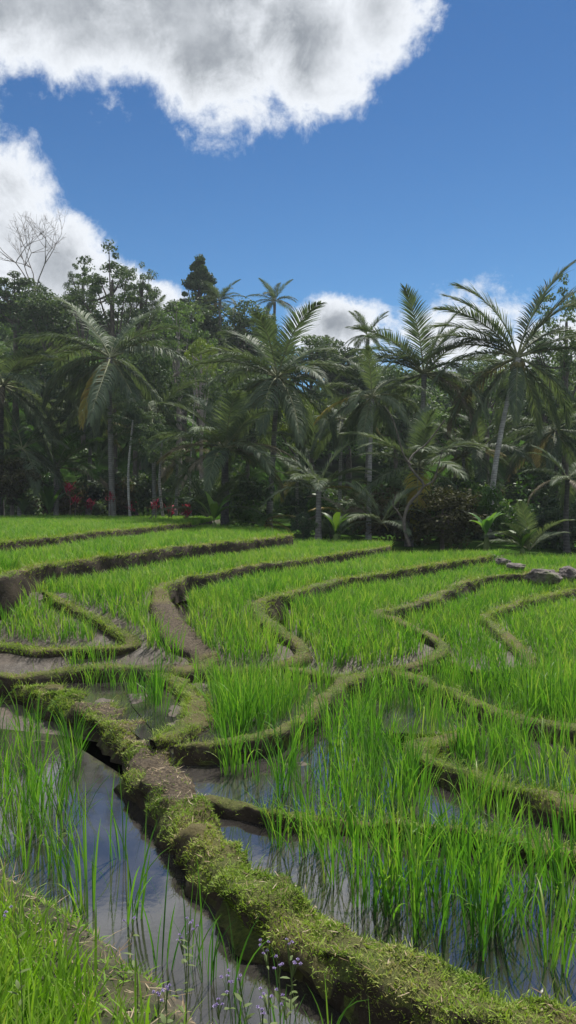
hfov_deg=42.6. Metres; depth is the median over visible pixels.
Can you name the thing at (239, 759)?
rice clump
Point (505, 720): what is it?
rice clump
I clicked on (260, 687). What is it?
rice clump
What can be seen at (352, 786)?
rice clump
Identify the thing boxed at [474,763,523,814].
rice clump
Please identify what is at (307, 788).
rice clump
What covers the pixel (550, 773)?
rice clump
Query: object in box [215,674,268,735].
rice clump
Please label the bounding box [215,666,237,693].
rice clump
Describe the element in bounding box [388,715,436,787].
rice clump
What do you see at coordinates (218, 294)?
palm tree
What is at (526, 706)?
rice clump
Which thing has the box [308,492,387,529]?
palm tree
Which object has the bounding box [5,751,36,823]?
rice clump
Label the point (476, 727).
rice clump
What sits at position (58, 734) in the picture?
rice clump
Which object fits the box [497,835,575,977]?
rice clump
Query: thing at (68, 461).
palm tree
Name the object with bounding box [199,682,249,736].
rice clump
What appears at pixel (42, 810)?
rice clump
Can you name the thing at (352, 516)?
palm tree
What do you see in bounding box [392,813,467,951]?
rice clump
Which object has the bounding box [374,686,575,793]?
water
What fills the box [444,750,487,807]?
rice clump
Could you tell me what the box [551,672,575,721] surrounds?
rice clump
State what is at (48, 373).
tree
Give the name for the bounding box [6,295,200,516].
palm tree
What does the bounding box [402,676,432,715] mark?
rice clump
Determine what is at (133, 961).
lilac flower
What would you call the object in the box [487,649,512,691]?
rice clump
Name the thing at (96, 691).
water
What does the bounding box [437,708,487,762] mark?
rice clump
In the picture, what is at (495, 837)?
rice clump
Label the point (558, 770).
rice clump
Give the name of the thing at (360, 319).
palm tree
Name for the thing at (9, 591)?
bund
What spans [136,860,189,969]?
rice clump
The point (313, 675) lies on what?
rice clump
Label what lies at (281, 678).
rice clump
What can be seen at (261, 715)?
rice clump
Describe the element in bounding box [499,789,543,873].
rice clump
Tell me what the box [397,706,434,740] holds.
rice clump
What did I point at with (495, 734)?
rice clump
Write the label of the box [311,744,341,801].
rice clump
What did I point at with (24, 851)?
rice clump
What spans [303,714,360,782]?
rice clump
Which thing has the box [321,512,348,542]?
banana plant
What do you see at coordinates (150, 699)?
rice clump
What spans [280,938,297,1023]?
lilac flower
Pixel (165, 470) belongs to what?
palm tree
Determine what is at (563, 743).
rice clump
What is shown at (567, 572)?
rock
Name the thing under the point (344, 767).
rice clump
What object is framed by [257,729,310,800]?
rice clump
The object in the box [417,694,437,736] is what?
rice clump
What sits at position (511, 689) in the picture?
rice clump
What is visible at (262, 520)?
palm tree
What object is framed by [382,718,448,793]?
rice clump
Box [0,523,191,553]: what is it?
bund
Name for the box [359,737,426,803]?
rice clump
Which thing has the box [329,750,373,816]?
rice clump
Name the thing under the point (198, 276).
tree
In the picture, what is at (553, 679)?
rice clump
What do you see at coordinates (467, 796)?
rice clump
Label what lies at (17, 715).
rice clump
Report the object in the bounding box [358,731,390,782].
rice clump
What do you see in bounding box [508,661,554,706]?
rice clump
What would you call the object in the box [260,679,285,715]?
rice clump
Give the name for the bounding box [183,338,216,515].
tree
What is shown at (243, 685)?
rice clump
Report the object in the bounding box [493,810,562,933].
rice clump
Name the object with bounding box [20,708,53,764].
rice clump
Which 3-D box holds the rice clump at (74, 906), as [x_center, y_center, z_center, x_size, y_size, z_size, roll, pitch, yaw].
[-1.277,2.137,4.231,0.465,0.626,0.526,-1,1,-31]
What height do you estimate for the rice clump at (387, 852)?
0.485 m
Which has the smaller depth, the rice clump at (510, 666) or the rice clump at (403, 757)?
the rice clump at (403, 757)
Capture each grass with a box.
[0,521,575,1023]
[0,852,229,1023]
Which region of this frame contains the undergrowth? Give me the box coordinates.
[3,447,575,542]
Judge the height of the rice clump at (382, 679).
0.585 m
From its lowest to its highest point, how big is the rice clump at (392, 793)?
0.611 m
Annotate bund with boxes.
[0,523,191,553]
[0,535,293,619]
[0,546,390,698]
[0,592,141,658]
[0,684,575,1023]
[142,672,213,750]
[173,669,575,764]
[205,795,575,871]
[209,555,492,680]
[289,571,560,682]
[404,726,575,831]
[444,589,575,677]
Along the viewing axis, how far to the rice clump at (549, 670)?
8.30 m
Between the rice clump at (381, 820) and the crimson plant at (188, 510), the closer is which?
the rice clump at (381, 820)
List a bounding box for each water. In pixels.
[0,729,349,1023]
[29,681,155,748]
[122,671,574,754]
[170,704,575,847]
[215,696,575,1008]
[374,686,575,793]
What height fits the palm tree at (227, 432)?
6.130 m
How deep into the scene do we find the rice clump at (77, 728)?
7.34 m
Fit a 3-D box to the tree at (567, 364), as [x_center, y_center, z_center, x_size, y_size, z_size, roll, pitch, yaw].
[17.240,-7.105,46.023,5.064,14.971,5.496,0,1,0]
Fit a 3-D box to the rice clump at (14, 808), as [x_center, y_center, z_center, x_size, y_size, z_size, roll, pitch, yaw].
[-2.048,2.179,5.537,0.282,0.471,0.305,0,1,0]
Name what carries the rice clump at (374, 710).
in the water at (211, 780)
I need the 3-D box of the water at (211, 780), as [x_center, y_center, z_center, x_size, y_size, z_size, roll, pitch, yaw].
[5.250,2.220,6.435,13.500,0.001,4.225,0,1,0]
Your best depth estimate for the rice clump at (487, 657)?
9.07 m
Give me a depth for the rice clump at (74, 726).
7.29 m
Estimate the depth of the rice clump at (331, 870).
4.59 m
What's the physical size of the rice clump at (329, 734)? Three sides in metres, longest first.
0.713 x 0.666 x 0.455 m
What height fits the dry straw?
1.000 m
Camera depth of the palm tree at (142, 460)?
37.80 m
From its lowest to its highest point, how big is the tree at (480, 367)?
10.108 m
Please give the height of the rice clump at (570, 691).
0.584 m
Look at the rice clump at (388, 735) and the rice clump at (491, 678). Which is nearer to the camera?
the rice clump at (388, 735)
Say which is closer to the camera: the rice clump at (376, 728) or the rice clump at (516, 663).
the rice clump at (376, 728)
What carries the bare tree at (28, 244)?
on the ground at (18, 663)
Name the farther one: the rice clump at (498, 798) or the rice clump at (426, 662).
the rice clump at (426, 662)
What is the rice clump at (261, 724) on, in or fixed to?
on the water at (144, 711)
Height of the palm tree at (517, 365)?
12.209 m
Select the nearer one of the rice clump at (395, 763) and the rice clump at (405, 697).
the rice clump at (395, 763)
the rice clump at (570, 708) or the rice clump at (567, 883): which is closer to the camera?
the rice clump at (567, 883)
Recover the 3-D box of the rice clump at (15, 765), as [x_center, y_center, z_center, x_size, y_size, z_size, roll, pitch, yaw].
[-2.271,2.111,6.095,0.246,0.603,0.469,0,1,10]
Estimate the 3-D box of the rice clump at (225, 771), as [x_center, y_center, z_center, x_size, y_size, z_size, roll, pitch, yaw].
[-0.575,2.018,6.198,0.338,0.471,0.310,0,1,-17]
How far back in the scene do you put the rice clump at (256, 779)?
6.10 m
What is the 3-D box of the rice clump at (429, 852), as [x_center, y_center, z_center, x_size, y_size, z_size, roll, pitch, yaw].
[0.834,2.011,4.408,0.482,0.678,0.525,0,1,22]
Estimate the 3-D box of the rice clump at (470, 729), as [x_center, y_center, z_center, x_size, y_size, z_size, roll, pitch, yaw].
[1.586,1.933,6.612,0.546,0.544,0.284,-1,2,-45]
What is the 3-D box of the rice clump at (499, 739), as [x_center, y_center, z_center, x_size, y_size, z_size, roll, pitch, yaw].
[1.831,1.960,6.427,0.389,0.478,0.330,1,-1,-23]
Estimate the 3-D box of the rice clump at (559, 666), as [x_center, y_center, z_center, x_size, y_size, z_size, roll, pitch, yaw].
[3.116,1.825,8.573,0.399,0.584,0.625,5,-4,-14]
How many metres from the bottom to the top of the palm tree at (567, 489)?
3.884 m
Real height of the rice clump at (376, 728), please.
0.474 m
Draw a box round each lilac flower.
[3,905,31,1023]
[123,916,140,1022]
[152,990,162,1023]
[160,983,172,1023]
[176,933,193,1023]
[177,917,197,1023]
[212,990,228,1023]
[220,968,234,1023]
[230,974,254,1023]
[256,1005,265,1023]
[258,987,273,1023]
[259,939,274,1022]
[270,954,286,1023]
[275,988,292,1023]
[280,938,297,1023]
[281,957,302,1023]
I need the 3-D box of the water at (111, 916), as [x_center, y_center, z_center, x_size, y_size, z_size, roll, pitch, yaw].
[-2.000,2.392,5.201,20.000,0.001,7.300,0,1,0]
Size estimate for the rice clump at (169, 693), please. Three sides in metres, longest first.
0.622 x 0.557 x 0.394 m
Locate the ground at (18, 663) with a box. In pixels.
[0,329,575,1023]
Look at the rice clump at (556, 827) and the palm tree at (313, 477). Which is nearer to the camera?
the rice clump at (556, 827)
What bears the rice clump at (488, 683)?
on the water at (144, 711)
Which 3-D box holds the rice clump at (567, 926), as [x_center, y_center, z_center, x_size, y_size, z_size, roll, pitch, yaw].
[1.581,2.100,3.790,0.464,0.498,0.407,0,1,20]
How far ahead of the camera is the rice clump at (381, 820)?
4.82 m
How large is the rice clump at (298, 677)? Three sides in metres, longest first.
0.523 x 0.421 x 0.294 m
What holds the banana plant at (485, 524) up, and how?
on the ground at (18, 663)
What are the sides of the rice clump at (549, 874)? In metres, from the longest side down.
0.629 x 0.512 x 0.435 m
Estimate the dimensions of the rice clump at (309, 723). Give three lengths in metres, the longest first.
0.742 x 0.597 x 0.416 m
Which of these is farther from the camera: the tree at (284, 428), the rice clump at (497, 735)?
the tree at (284, 428)
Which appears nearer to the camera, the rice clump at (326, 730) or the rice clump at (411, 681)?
the rice clump at (326, 730)
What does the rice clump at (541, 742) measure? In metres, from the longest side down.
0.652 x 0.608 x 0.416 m
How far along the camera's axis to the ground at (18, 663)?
10.13 m
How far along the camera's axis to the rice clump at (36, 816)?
5.43 m
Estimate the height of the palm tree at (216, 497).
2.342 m
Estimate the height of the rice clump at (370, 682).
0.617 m
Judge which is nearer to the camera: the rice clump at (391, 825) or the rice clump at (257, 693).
the rice clump at (391, 825)
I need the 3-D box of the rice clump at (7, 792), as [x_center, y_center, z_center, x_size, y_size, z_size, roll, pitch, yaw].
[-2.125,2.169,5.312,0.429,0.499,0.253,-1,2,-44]
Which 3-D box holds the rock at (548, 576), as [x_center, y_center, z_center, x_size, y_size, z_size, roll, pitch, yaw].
[5.546,1.435,16.035,0.612,0.421,0.767,-1,2,-44]
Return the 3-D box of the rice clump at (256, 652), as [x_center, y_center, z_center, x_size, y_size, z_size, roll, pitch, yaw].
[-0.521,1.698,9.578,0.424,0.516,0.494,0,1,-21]
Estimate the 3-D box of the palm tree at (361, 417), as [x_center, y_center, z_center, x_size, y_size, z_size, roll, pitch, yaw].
[3.356,-2.553,30.074,4.748,7.688,3.981,0,1,0]
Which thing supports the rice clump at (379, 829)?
on the water at (516, 974)
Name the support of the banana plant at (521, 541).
on the ground at (18, 663)
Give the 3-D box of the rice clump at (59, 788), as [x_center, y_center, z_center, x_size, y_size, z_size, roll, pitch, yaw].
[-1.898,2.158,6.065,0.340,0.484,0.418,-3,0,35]
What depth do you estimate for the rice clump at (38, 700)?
7.91 m
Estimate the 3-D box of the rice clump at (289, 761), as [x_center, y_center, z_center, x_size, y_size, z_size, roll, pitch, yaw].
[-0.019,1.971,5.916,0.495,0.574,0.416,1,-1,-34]
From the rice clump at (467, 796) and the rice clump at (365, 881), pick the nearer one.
the rice clump at (365, 881)
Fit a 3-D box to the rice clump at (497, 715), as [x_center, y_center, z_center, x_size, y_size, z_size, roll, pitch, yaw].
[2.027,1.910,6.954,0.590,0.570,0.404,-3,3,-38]
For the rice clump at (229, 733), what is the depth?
6.81 m
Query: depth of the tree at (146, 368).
45.13 m
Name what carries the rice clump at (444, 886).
on the water at (516, 974)
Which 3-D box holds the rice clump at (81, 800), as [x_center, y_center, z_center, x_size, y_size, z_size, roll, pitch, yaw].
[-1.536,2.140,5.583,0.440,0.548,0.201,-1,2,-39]
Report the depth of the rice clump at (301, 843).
4.97 m
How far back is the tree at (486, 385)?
45.40 m
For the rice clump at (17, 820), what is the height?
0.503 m
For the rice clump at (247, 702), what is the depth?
7.25 m
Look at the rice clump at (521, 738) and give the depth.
6.52 m
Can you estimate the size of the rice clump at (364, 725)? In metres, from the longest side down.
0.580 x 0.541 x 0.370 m
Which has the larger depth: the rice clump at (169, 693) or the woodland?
the woodland
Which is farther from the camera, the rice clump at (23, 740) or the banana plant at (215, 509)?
the banana plant at (215, 509)
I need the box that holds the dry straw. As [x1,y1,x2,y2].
[0,683,564,1023]
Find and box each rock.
[495,558,510,564]
[506,563,525,569]
[524,569,562,585]
[559,566,575,582]
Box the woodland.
[0,299,575,475]
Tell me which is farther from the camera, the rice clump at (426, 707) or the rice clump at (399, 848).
the rice clump at (426, 707)
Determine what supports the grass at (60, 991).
on the ground at (18, 663)
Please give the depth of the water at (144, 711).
7.87 m
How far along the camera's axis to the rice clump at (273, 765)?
6.07 m
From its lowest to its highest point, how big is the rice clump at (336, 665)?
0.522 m
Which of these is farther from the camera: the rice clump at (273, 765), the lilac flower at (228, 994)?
the rice clump at (273, 765)
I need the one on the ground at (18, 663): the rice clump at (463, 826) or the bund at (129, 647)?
the bund at (129, 647)
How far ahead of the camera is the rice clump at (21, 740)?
6.76 m
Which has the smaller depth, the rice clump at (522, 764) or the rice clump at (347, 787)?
the rice clump at (347, 787)
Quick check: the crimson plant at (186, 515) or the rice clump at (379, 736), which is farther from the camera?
the crimson plant at (186, 515)
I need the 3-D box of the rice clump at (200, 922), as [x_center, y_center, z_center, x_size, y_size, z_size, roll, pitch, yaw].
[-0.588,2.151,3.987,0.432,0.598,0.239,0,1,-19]
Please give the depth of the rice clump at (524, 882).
4.36 m
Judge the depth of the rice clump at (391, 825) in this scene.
4.76 m
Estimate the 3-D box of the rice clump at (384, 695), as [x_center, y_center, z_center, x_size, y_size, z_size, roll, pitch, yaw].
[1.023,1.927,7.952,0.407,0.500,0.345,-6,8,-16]
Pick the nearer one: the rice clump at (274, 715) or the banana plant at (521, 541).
the rice clump at (274, 715)
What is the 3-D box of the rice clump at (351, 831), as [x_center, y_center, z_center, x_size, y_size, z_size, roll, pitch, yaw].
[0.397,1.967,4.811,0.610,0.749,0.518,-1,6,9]
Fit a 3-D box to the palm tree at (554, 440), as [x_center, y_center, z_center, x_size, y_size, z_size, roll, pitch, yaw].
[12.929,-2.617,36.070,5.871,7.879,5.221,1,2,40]
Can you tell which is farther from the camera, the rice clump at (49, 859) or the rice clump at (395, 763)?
the rice clump at (395, 763)
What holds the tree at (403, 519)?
on the ground at (18, 663)
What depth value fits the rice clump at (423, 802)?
5.43 m
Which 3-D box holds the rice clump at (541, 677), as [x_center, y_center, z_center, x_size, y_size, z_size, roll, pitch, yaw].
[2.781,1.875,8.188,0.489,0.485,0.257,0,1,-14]
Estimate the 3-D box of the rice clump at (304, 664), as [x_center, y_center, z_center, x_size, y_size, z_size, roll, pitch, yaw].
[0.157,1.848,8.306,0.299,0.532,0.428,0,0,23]
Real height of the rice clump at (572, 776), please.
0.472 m
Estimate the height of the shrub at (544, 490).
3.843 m
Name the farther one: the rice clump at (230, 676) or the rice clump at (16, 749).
the rice clump at (230, 676)
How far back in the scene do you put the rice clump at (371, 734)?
6.45 m
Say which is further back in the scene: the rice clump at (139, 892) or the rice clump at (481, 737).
the rice clump at (481, 737)
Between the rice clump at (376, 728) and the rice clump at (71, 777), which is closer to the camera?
the rice clump at (71, 777)
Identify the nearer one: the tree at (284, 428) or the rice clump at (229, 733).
the rice clump at (229, 733)
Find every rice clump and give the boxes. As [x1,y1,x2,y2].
[0,702,15,757]
[0,707,43,773]
[0,720,22,786]
[0,720,37,780]
[0,731,37,805]
[0,752,67,837]
[0,775,14,853]
[0,775,18,805]
[0,775,47,878]
[0,776,33,845]
[0,788,22,860]
[1,746,28,814]
[1,775,39,832]
[2,723,29,771]
[3,682,37,730]
[3,723,52,812]
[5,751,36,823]
[7,701,54,768]
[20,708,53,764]
[22,735,63,787]
[22,737,69,825]
[23,751,78,813]
[24,741,69,804]
[27,694,58,731]
[27,800,75,875]
[28,691,53,730]
[33,759,99,828]
[33,773,77,839]
[34,799,79,889]
[36,705,82,769]
[36,707,72,759]
[37,791,99,855]
[37,822,114,921]
[43,782,86,886]
[45,715,91,774]
[47,707,103,776]
[49,819,100,910]
[51,738,76,803]
[52,701,95,746]
[53,699,97,751]
[64,768,112,822]
[85,795,171,926]
[99,650,116,687]
[105,772,169,865]
[114,651,140,693]
[124,664,148,699]
[128,653,158,692]
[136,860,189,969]
[137,665,159,706]
[140,654,165,708]
[141,652,166,694]
[141,847,214,964]
[146,655,172,698]
[152,661,207,715]
[165,909,234,985]
[193,646,214,684]
[194,674,235,732]
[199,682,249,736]
[200,662,255,720]
[200,667,242,713]
[202,700,262,771]
[202,898,270,1003]
[203,668,233,711]
[206,724,237,776]
[207,657,232,706]
[207,663,230,696]
[207,684,241,738]
[212,684,239,723]
[213,712,265,777]
[213,967,258,1023]
[214,656,250,699]
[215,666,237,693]
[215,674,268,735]
[218,668,261,727]
[220,657,264,732]
[222,674,260,732]
[223,657,252,689]
[228,664,251,712]
[229,660,275,711]
[229,664,285,721]
[237,627,265,663]
[238,667,281,717]
[238,678,294,731]
[239,718,285,785]
[242,662,255,688]
[242,692,276,732]
[242,773,309,850]
[248,684,282,719]
[250,675,289,727]
[250,786,302,845]
[252,669,277,701]
[255,725,308,793]
[255,949,304,1023]
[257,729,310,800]
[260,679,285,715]
[261,660,291,705]
[261,726,296,782]
[261,770,331,862]
[264,681,295,718]
[264,695,316,753]
[266,705,315,767]
[267,663,291,693]
[271,665,298,711]
[272,743,327,805]
[275,674,304,712]
[279,656,303,701]
[285,702,311,751]
[285,770,343,852]
[288,775,340,861]
[290,657,309,701]
[300,970,369,1023]
[301,685,346,754]
[302,795,368,889]
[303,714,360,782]
[306,761,393,872]
[307,649,337,689]
[307,757,375,852]
[310,690,347,727]
[311,686,337,738]
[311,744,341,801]
[313,680,358,729]
[314,691,363,757]
[316,799,409,918]
[322,630,342,668]
[327,715,360,770]
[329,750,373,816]
[330,741,362,806]
[332,702,372,751]
[333,681,374,725]
[333,688,366,738]
[335,712,390,776]
[335,724,355,778]
[338,743,366,783]
[339,674,376,725]
[340,759,390,816]
[341,685,372,737]
[341,729,398,792]
[342,686,378,743]
[342,695,403,766]
[342,799,449,899]
[347,672,389,712]
[349,770,427,876]
[351,674,378,719]
[351,768,390,852]
[352,649,392,700]
[354,705,396,767]
[354,800,429,917]
[355,732,422,817]
[356,671,385,707]
[356,691,396,743]
[358,681,392,727]
[358,706,408,763]
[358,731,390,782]
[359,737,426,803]
[360,824,404,898]
[361,712,383,753]
[363,647,405,694]
[366,656,404,698]
[368,675,393,712]
[373,774,429,866]
[374,709,409,756]
[377,737,412,791]
[377,740,427,786]
[379,804,451,879]
[380,729,431,806]
[382,709,405,744]
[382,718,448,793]
[382,798,446,928]
[385,668,427,706]
[385,743,449,818]
[385,775,470,869]
[386,714,425,778]
[388,663,419,697]
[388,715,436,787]
[389,664,412,702]
[389,672,414,713]
[389,730,430,805]
[390,778,469,892]
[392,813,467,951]
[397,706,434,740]
[399,671,431,708]
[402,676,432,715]
[404,796,494,932]
[405,781,482,878]
[407,791,516,902]
[408,679,448,721]
[412,642,444,676]
[416,768,498,858]
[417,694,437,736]
[424,695,459,733]
[429,795,538,894]
[436,825,523,960]
[437,650,460,685]
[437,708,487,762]
[441,647,468,687]
[442,677,473,718]
[442,736,512,814]
[444,707,480,760]
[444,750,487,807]
[447,649,482,692]
[448,771,482,828]
[449,789,529,884]
[451,686,504,751]
[451,820,552,929]
[453,822,526,911]
[454,702,492,755]
[455,712,494,767]
[456,814,515,882]
[457,652,496,698]
[460,703,523,769]
[461,799,528,903]
[462,839,537,944]
[464,799,527,864]
[468,659,506,702]
[469,733,509,771]
[470,643,508,676]
[471,688,525,738]
[472,702,515,760]
[473,650,496,685]
[473,758,526,827]
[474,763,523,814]
[477,653,508,699]
[479,708,508,745]
[480,716,510,765]
[481,652,537,695]
[481,660,516,702]
[482,780,554,890]
[483,692,524,753]
[484,643,537,695]
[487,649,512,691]
[489,697,523,738]
[490,646,532,690]
[491,710,530,781]
[492,666,526,706]
[493,691,542,748]
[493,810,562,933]
[497,713,546,758]
[497,831,542,909]
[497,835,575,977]
[498,667,538,711]
[498,711,539,758]
[499,645,532,689]
[499,723,520,776]
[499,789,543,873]
[500,727,559,786]
[502,639,537,679]
[505,664,553,716]
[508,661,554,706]
[508,661,560,713]
[509,707,566,774]
[512,643,547,677]
[513,661,549,705]
[514,727,575,789]
[518,651,542,683]
[518,667,564,720]
[519,805,574,898]
[521,656,567,720]
[524,668,561,717]
[528,712,568,765]
[528,777,575,879]
[530,663,561,696]
[530,827,575,907]
[535,658,574,714]
[535,674,558,714]
[536,657,562,682]
[536,717,575,777]
[537,657,574,707]
[537,662,573,691]
[538,739,571,787]
[538,839,575,926]
[542,759,575,840]
[543,653,573,691]
[544,662,572,706]
[545,655,575,708]
[547,743,575,792]
[549,699,575,750]
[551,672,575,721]
[551,732,575,787]
[552,678,575,722]
[553,664,575,714]
[554,896,575,962]
[559,756,575,792]
[563,653,575,695]
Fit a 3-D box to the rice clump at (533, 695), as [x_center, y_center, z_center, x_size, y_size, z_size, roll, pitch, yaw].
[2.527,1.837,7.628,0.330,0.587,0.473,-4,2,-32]
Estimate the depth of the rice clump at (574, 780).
5.89 m
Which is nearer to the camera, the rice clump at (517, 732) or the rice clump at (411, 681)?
the rice clump at (517, 732)
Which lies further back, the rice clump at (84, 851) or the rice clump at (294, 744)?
the rice clump at (294, 744)
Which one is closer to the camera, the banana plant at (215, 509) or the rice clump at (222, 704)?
the rice clump at (222, 704)
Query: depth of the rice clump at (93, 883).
4.44 m
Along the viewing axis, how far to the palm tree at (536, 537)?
22.73 m
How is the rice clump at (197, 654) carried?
in the water at (144, 711)
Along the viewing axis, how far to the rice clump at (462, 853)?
4.71 m
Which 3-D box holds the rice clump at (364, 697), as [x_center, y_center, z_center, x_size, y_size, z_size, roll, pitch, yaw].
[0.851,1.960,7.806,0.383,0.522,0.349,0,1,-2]
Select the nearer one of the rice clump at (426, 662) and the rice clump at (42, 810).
the rice clump at (42, 810)
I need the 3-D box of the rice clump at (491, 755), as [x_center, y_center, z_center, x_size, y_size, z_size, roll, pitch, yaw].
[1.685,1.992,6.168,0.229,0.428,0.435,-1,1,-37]
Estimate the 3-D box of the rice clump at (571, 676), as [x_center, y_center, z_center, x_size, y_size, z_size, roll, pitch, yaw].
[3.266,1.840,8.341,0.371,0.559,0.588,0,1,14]
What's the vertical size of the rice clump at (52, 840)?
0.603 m
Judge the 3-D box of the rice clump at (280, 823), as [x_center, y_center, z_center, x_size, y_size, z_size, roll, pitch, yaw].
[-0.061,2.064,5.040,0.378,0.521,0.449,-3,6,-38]
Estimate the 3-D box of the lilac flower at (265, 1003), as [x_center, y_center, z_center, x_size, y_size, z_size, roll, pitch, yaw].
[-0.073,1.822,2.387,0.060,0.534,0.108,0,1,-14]
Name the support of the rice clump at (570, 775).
on the water at (407, 720)
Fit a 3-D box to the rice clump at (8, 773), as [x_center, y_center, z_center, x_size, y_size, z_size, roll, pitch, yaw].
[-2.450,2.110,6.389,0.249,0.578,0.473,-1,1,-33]
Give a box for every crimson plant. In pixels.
[59,481,80,514]
[67,493,81,515]
[84,498,95,514]
[105,491,114,515]
[147,498,162,518]
[181,509,193,517]
[182,504,192,517]
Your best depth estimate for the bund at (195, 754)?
7.01 m
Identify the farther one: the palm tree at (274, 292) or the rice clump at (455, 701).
the palm tree at (274, 292)
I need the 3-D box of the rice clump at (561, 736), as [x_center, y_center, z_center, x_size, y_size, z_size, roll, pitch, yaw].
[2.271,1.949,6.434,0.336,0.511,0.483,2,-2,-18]
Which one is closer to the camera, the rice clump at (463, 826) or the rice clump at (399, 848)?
the rice clump at (399, 848)
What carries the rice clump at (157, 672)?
on the water at (144, 711)
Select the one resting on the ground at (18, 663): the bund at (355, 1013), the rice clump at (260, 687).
the bund at (355, 1013)
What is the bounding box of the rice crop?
[0,514,575,893]
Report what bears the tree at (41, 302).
on the ground at (18, 663)
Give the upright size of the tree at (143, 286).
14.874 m
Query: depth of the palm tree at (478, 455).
35.52 m
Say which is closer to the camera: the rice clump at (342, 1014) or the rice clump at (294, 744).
the rice clump at (342, 1014)
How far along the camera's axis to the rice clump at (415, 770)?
5.69 m
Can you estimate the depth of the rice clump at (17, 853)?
5.14 m
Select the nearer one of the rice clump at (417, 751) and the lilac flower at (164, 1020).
the lilac flower at (164, 1020)
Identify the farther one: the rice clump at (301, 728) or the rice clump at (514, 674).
the rice clump at (514, 674)
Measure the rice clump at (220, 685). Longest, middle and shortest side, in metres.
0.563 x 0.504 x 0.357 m
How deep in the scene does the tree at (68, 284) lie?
53.56 m
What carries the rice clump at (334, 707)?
on the water at (211, 780)
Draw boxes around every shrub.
[0,456,44,515]
[290,512,318,540]
[321,519,343,538]
[373,465,413,538]
[395,485,487,549]
[437,476,503,499]
[501,464,564,513]
[531,497,575,549]
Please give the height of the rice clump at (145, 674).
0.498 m
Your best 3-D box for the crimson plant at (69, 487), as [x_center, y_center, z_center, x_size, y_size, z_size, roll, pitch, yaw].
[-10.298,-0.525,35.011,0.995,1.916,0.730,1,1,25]
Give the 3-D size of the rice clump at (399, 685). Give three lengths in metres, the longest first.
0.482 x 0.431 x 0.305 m
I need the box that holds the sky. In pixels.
[0,0,575,389]
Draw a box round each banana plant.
[12,494,37,516]
[36,484,74,515]
[193,491,234,527]
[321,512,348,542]
[470,511,504,551]
[506,528,538,555]
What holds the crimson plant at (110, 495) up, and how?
on the ground at (18, 663)
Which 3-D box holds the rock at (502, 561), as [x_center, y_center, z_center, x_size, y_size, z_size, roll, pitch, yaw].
[5.459,1.265,18.705,0.398,0.210,0.325,0,1,-17]
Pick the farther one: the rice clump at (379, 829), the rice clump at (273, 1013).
the rice clump at (379, 829)
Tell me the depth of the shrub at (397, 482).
30.54 m
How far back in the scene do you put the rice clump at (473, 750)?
6.24 m
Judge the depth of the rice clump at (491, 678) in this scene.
8.34 m
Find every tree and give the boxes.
[0,209,65,324]
[0,271,55,431]
[0,342,91,515]
[0,400,74,515]
[0,409,120,516]
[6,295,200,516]
[7,283,92,432]
[12,353,103,485]
[44,378,140,514]
[62,263,100,450]
[65,239,156,473]
[93,346,172,514]
[98,379,210,516]
[103,393,158,515]
[117,261,162,469]
[125,439,220,515]
[129,413,189,516]
[136,301,222,496]
[138,294,165,381]
[146,459,262,518]
[147,297,219,440]
[148,384,297,525]
[162,362,225,516]
[179,254,228,425]
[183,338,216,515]
[186,301,360,528]
[194,279,247,428]
[198,377,282,481]
[199,297,278,458]
[221,506,299,533]
[246,278,297,367]
[255,447,332,522]
[259,438,383,539]
[277,394,330,485]
[278,334,347,470]
[290,378,397,510]
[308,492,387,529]
[313,345,432,539]
[315,339,377,489]
[317,335,344,465]
[330,480,424,538]
[335,284,518,485]
[341,405,490,546]
[343,310,389,476]
[360,364,435,473]
[384,405,444,546]
[417,260,575,537]
[419,413,535,533]
[426,421,509,489]
[429,406,491,486]
[437,372,496,475]
[459,352,512,485]
[473,500,573,549]
[484,378,575,499]
[486,387,575,471]
[521,444,575,552]
[524,274,575,501]
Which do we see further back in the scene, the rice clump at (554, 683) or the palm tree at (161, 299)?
the palm tree at (161, 299)
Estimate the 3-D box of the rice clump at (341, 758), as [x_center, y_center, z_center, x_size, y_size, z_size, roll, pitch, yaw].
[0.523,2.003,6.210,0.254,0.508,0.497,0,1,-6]
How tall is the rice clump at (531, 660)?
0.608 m
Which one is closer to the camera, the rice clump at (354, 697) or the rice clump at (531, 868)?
the rice clump at (531, 868)
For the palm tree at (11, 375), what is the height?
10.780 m
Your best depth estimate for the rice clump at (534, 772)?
5.89 m
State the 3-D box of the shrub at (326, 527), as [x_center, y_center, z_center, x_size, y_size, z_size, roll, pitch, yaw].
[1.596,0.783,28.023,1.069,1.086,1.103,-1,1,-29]
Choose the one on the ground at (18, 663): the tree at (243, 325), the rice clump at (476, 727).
the tree at (243, 325)
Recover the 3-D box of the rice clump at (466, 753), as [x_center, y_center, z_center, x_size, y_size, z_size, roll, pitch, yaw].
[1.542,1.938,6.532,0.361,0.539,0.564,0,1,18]
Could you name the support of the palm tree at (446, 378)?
on the ground at (18, 663)
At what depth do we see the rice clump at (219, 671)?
8.34 m
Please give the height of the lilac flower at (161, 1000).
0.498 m
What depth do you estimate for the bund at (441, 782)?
5.65 m
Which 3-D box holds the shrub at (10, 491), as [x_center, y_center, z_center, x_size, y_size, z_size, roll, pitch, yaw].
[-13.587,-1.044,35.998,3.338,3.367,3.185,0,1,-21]
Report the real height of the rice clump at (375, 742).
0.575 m
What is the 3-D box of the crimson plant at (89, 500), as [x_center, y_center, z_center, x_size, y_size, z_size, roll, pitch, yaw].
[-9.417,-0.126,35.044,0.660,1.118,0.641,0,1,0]
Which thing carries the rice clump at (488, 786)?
in the water at (211, 780)
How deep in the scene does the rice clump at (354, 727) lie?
6.87 m
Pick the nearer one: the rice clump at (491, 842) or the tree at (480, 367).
the rice clump at (491, 842)
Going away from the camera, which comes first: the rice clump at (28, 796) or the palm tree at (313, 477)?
the rice clump at (28, 796)
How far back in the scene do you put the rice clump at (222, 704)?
7.32 m

